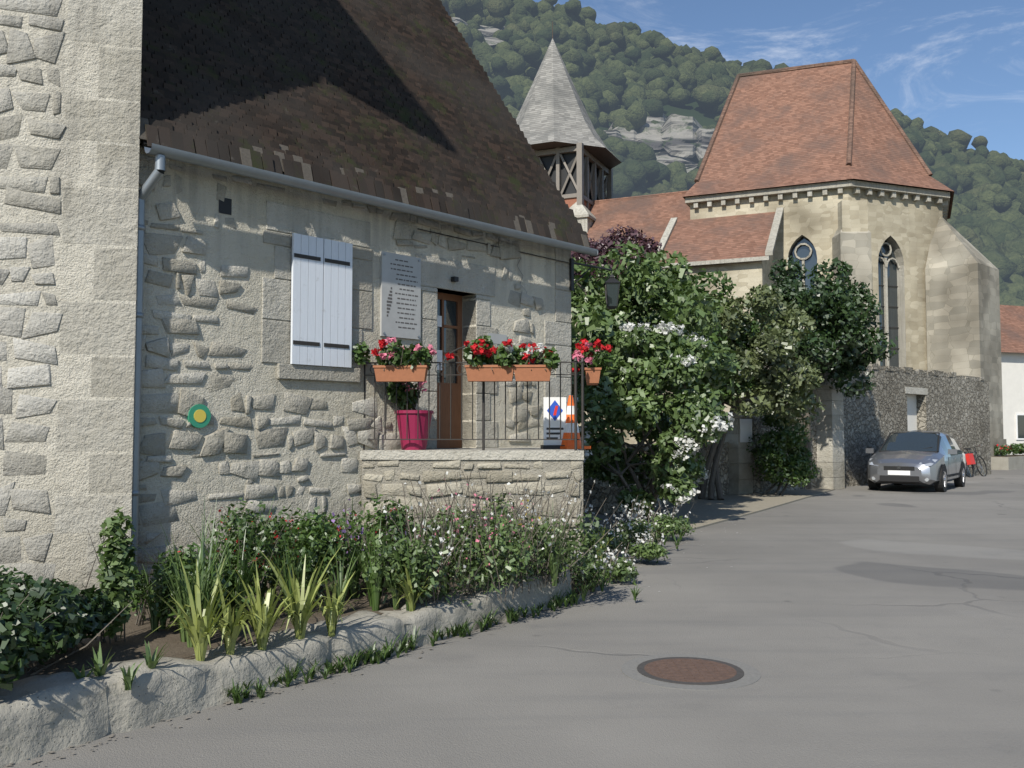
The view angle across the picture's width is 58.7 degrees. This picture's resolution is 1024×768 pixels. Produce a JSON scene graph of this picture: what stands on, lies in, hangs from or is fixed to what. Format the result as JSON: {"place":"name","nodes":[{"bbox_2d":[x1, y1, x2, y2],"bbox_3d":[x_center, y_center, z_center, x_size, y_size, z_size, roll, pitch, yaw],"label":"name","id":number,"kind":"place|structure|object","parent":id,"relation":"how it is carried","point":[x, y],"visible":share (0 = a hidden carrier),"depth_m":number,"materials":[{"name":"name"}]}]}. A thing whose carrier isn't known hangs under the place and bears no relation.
{"place":"outdoors","nodes":[
{"label":"outdoors","id":0,"kind":"place"},
{"bbox_2d":[0,0,65,589],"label":"wall stones","id":1,"kind":"object","parent":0,"point":[17,48],"visible":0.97,"depth_m":6.93,"materials":[{"name":"beige stone"}]},
{"bbox_2d":[0,0,141,583],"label":"tall building walls","id":2,"kind":"structure","parent":0,"point":[76,64],"depth_m":6.98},
{"bbox_2d":[54,0,142,595],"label":"corner quoins","id":3,"kind":"object","parent":2,"relation":"attached to","point":[100,216],"visible":0.62,"depth_m":7.08,"materials":[{"name":"beige stone"}]},
{"bbox_2d":[1,469,1023,767],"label":"road","id":4,"kind":"structure","parent":0,"point":[867,627],"depth_m":5.63,"materials":[{"name":"grey asphalt"}]},
{"bbox_2d":[0,566,570,767],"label":"bed kerb","id":5,"kind":"structure","parent":4,"relation":"on","point":[41,715],"depth_m":4.94,"materials":[{"name":"stone"}]},
{"bbox_2d":[2,567,593,683],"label":"bed soil","id":6,"kind":"structure","parent":4,"relation":"on","point":[132,647],"depth_m":5.66,"materials":[{"name":"brown soil"}]},
{"bbox_2d":[0,466,622,690],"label":"bed plants","id":7,"kind":"object","parent":6,"relation":"on","point":[45,620],"visible":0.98,"depth_m":6.39,"materials":[{"name":"green plant"}]},
{"bbox_2d":[137,145,569,593],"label":"house walls","id":8,"kind":"structure","parent":4,"relation":"on","point":[195,201],"depth_m":8.16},
{"bbox_2d":[290,233,352,367],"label":"house shutters","id":9,"kind":"object","parent":8,"relation":"attached to","point":[321,303],"visible":1,"depth_m":8.52,"materials":[{"name":"white wood"}]},
{"bbox_2d":[137,153,543,585],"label":"wall stones","id":10,"kind":"object","parent":8,"relation":"in","point":[183,403],"visible":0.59,"depth_m":7.82,"materials":[{"name":"beige stone"}]},
{"bbox_2d":[130,143,597,596],"bbox_3d":[-0.977,0.005,9.111,4.080,3.544,4.241,0,-3,0],"label":"gutter and downpipe","id":11,"kind":"object","parent":8,"relation":"attached to","point":[161,153],"visible":0.87,"depth_m":7.47,"materials":[{"name":"grey metal"}]},
{"bbox_2d":[139,0,589,247],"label":"house roof","id":12,"kind":"structure","parent":8,"relation":"on","point":[401,101],"depth_m":9.69,"materials":[{"name":"brown tile"}]},
{"bbox_2d":[187,198,568,427],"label":"house plaques","id":13,"kind":"object","parent":8,"relation":"attached to","point":[400,295],"visible":0.96,"depth_m":9.25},
{"bbox_2d":[261,201,570,448],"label":"house stone trim","id":14,"kind":"structure","parent":8,"relation":"attached to","point":[439,273],"depth_m":9.00,"materials":[{"name":"beige stone"}]},
{"bbox_2d":[569,258,620,308],"bbox_3d":[1.033,-1.262,11.652,0.938,0.560,0.295,2,-4,-34],"label":"wall lantern","id":15,"kind":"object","parent":8,"relation":"attached to","point":[611,284],"depth_m":11.75,"materials":[{"name":"black paint"}]},
{"bbox_2d":[5,531,707,767],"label":"road grit and petals","id":16,"kind":"object","parent":4,"relation":"on","point":[112,735],"visible":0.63,"depth_m":4.86,"materials":[{"name":"grey gravel"}]},
{"bbox_2d":[221,496,695,703],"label":"verge weeds","id":17,"kind":"object","parent":4,"relation":"on","point":[611,567],"visible":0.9,"depth_m":8.42,"materials":[{"name":"green plant"}]},
{"bbox_2d":[360,447,583,561],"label":"terrace","id":18,"kind":"structure","parent":4,"relation":"on","point":[418,462],"depth_m":8.76,"materials":[{"name":"stone"}]},
{"bbox_2d":[362,460,582,565],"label":"terrace wall stones","id":19,"kind":"object","parent":18,"relation":"attached to","point":[370,489],"visible":0.42,"depth_m":8.74,"materials":[{"name":"beige stone"}]},
{"bbox_2d":[363,346,583,449],"bbox_3d":[-0.357,0.174,9.707,2.229,1.028,1.936,0,-3,0],"label":"terrace railing","id":20,"kind":"object","parent":18,"relation":"on","point":[575,374],"visible":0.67,"depth_m":8.85,"materials":[{"name":"black metal"}]},
{"bbox_2d":[373,364,601,449],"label":"flower planters","id":21,"kind":"object","parent":18,"relation":"on","point":[484,373],"visible":0.87,"depth_m":8.68,"materials":[{"name":"ceramic"}]},
{"bbox_2d":[352,335,613,409],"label":"potted flowers","id":22,"kind":"object","parent":21,"relation":"in","point":[481,350],"visible":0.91,"depth_m":8.70,"materials":[{"name":"red plant"}]},
{"bbox_2d":[541,397,565,448],"bbox_3d":[0.442,0.410,9.541,0.260,0.540,0.200,0,-3,-7],"label":"info sign","id":23,"kind":"object","parent":18,"relation":"on","point":[554,421],"visible":0.82,"depth_m":9.49,"materials":[{"name":"white paint"}]},
{"bbox_2d":[560,395,590,448],"bbox_3d":[0.618,0.400,9.542,0.300,0.560,0.300,2,-3,-29],"label":"traffic cone","id":24,"kind":"object","parent":18,"relation":"on","point":[568,444],"visible":0.68,"depth_m":9.47,"materials":[{"name":"orange plastic"}]},
{"bbox_2d":[571,224,669,435],"bbox_3d":[2.591,-0.607,22.395,2.750,6.581,2.858,-2,-3,29],"label":"purple tree","id":25,"kind":"object","parent":4,"relation":"on","point":[603,246],"visible":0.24,"depth_m":21.82,"materials":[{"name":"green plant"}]},
{"bbox_2d":[571,191,689,443],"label":"church nave","id":26,"kind":"structure","parent":4,"relation":"on","point":[651,215],"depth_m":44.69,"materials":[{"name":"red tile"}]},
{"bbox_2d":[535,142,612,209],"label":"belfry","id":27,"kind":"object","parent":26,"relation":"on","point":[578,172],"visible":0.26,"depth_m":46.12,"materials":[{"name":"grey wood"}]},
{"bbox_2d":[516,21,621,168],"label":"spire roof","id":28,"kind":"structure","parent":27,"relation":"on","point":[552,114],"depth_m":47.15,"materials":[{"name":"grey stone"}]},
{"bbox_2d":[570,240,740,492],"bbox_3d":[2.297,-0.070,17.217,4.025,5.016,4.158,0,-3,0],"label":"tree","id":29,"kind":"object","parent":4,"relation":"on","point":[646,284],"visible":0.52,"depth_m":16.35,"materials":[{"name":"green plant"}]},
{"bbox_2d":[583,412,754,514],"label":"garden wall","id":30,"kind":"structure","parent":4,"relation":"on","point":[735,463],"depth_m":21.34,"materials":[{"name":"stone"}]},
{"bbox_2d":[621,654,760,689],"bbox_3d":[1.117,1.796,5.712,0.860,0.011,0.860,0,-3,0],"label":"manhole cover","id":31,"kind":"object","parent":4,"relation":"on","point":[689,672],"visible":1,"depth_m":5.66,"materials":[{"name":"orange metal"}]},
{"bbox_2d":[578,488,834,599],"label":"dirt verge","id":32,"kind":"object","parent":4,"relation":"on","point":[705,512],"depth_m":17.91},
{"bbox_2d":[572,321,736,521],"bbox_3d":[2.185,0.620,15.299,3.081,3.382,3.028,0,-3,0],"label":"white flower shrub","id":33,"kind":"object","parent":32,"relation":"on","point":[683,427],"visible":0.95,"depth_m":14.48,"materials":[{"name":"green plant"}]},
{"bbox_2d":[655,283,826,499],"bbox_3d":[4.758,0.177,19.943,4.189,4.757,3.811,1,-3,-21],"label":"olive tree","id":34,"kind":"object","parent":32,"relation":"on","point":[775,350],"visible":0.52,"depth_m":19.23,"materials":[{"name":"green plant"}]},
{"bbox_2d":[746,405,821,494],"bbox_3d":[6.273,1.513,21.326,1.635,2.203,1.623,0,-3,0],"label":"bush","id":35,"kind":"object","parent":32,"relation":"on","point":[794,466],"visible":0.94,"depth_m":20.87,"materials":[{"name":"green plant"}]},
{"bbox_2d":[815,384,845,489],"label":"gate pier","id":36,"kind":"structure","parent":32,"relation":"on","point":[830,447],"depth_m":23.69,"materials":[{"name":"stone"}]},
{"bbox_2d":[654,207,783,441],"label":"low building","id":37,"kind":"structure","parent":4,"relation":"on","point":[738,250],"depth_m":36.14,"materials":[{"name":"tile"}]},
{"bbox_2d":[746,256,897,488],"bbox_3d":[7.605,-0.315,23.465,3.841,6.144,3.928,3,-4,-41],"label":"dark tree","id":38,"kind":"object","parent":4,"relation":"on","point":[841,338],"visible":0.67,"depth_m":22.55,"materials":[{"name":"green plant"}]},
{"bbox_2d":[739,357,990,492],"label":"rubble wall","id":39,"kind":"structure","parent":4,"relation":"on","point":[952,404],"depth_m":27.46,"materials":[{"name":"stone"}]},
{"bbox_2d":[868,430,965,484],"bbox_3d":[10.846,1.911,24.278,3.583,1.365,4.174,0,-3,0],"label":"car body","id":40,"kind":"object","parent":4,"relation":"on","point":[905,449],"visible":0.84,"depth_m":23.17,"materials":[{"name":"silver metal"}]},
{"bbox_2d":[832,200,1006,456],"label":"church buttresses","id":41,"kind":"structure","parent":4,"relation":"on","point":[962,306],"depth_m":36.62,"materials":[{"name":"grey stone"}]},
{"bbox_2d":[964,445,986,476],"bbox_3d":[15.380,2.575,30.479,0.508,1.073,1.748,-3,-4,44],"label":"bicycle","id":42,"kind":"object","parent":4,"relation":"on","point":[970,458],"visible":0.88,"depth_m":30.28,"materials":[{"name":"black metal"}]},
{"bbox_2d":[991,455,1023,469],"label":"stone planter","id":43,"kind":"object","parent":4,"relation":"on","point":[1012,462],"visible":0.76,"depth_m":35.94,"materials":[{"name":"stone"}]},
{"bbox_2d":[994,443,1023,455],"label":"planter plants","id":44,"kind":"object","parent":43,"relation":"on","point":[1013,448],"visible":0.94,"depth_m":37.13,"materials":[{"name":"green plant"}]},
{"bbox_2d":[569,202,595,232],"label":"chimney","id":45,"kind":"object","parent":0,"point":[585,216],"visible":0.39,"depth_m":44.77,"materials":[{"name":"beige stone"}]},
{"bbox_2d":[482,9,720,170],"bbox_3d":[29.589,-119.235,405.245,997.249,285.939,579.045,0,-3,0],"label":"hillside","id":46,"kind":"structure","parent":0,"point":[692,108],"depth_m":330.08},
{"bbox_2d":[452,17,714,172],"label":"hillside rock outcrops","id":47,"kind":"object","parent":46,"relation":"on","point":[675,137],"visible":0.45,"depth_m":276.71,"materials":[{"name":"grey stone"}]},
{"bbox_2d":[441,0,1023,305],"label":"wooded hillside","id":48,"kind":"structure","parent":46,"relation":"on","point":[634,72],"depth_m":314.96,"materials":[{"name":"green plant"}]},
{"bbox_2d":[640,268,763,402],"bbox_3d":[3.543,0.007,19.549,3.301,5.048,3.244,-2,-4,33],"label":"tree","id":49,"kind":"object","parent":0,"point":[753,330],"visible":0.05,"depth_m":19.28,"materials":[{"name":"green plant"}]},
{"bbox_2d":[533,0,1023,159],"label":"sky","id":50,"kind":"structure","parent":0,"point":[951,65],"materials":[{"name":"blue"}]},
{"bbox_2d":[685,180,949,369],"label":"church choir walls","id":51,"kind":"structure","parent":0,"point":[903,222],"depth_m":37.46,"materials":[{"name":"stone"}]},
{"bbox_2d":[682,59,953,218],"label":"church roof","id":52,"kind":"structure","parent":51,"relation":"on","point":[832,121],"depth_m":40.01,"materials":[{"name":"tile"}]},
{"bbox_2d":[866,432,965,491],"bbox_3d":[10.769,2.025,24.149,3.463,1.480,3.946,0,-3,0],"label":"car","id":53,"kind":"object","parent":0,"point":[940,485],"visible":0.77,"depth_m":22.68,"materials":[{"name":"silver metal"}]},
{"bbox_2d":[1000,305,1023,454],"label":"house","id":54,"kind":"structure","parent":0,"point":[1012,336],"depth_m":45.40,"materials":[{"name":"paint"}]}
]}

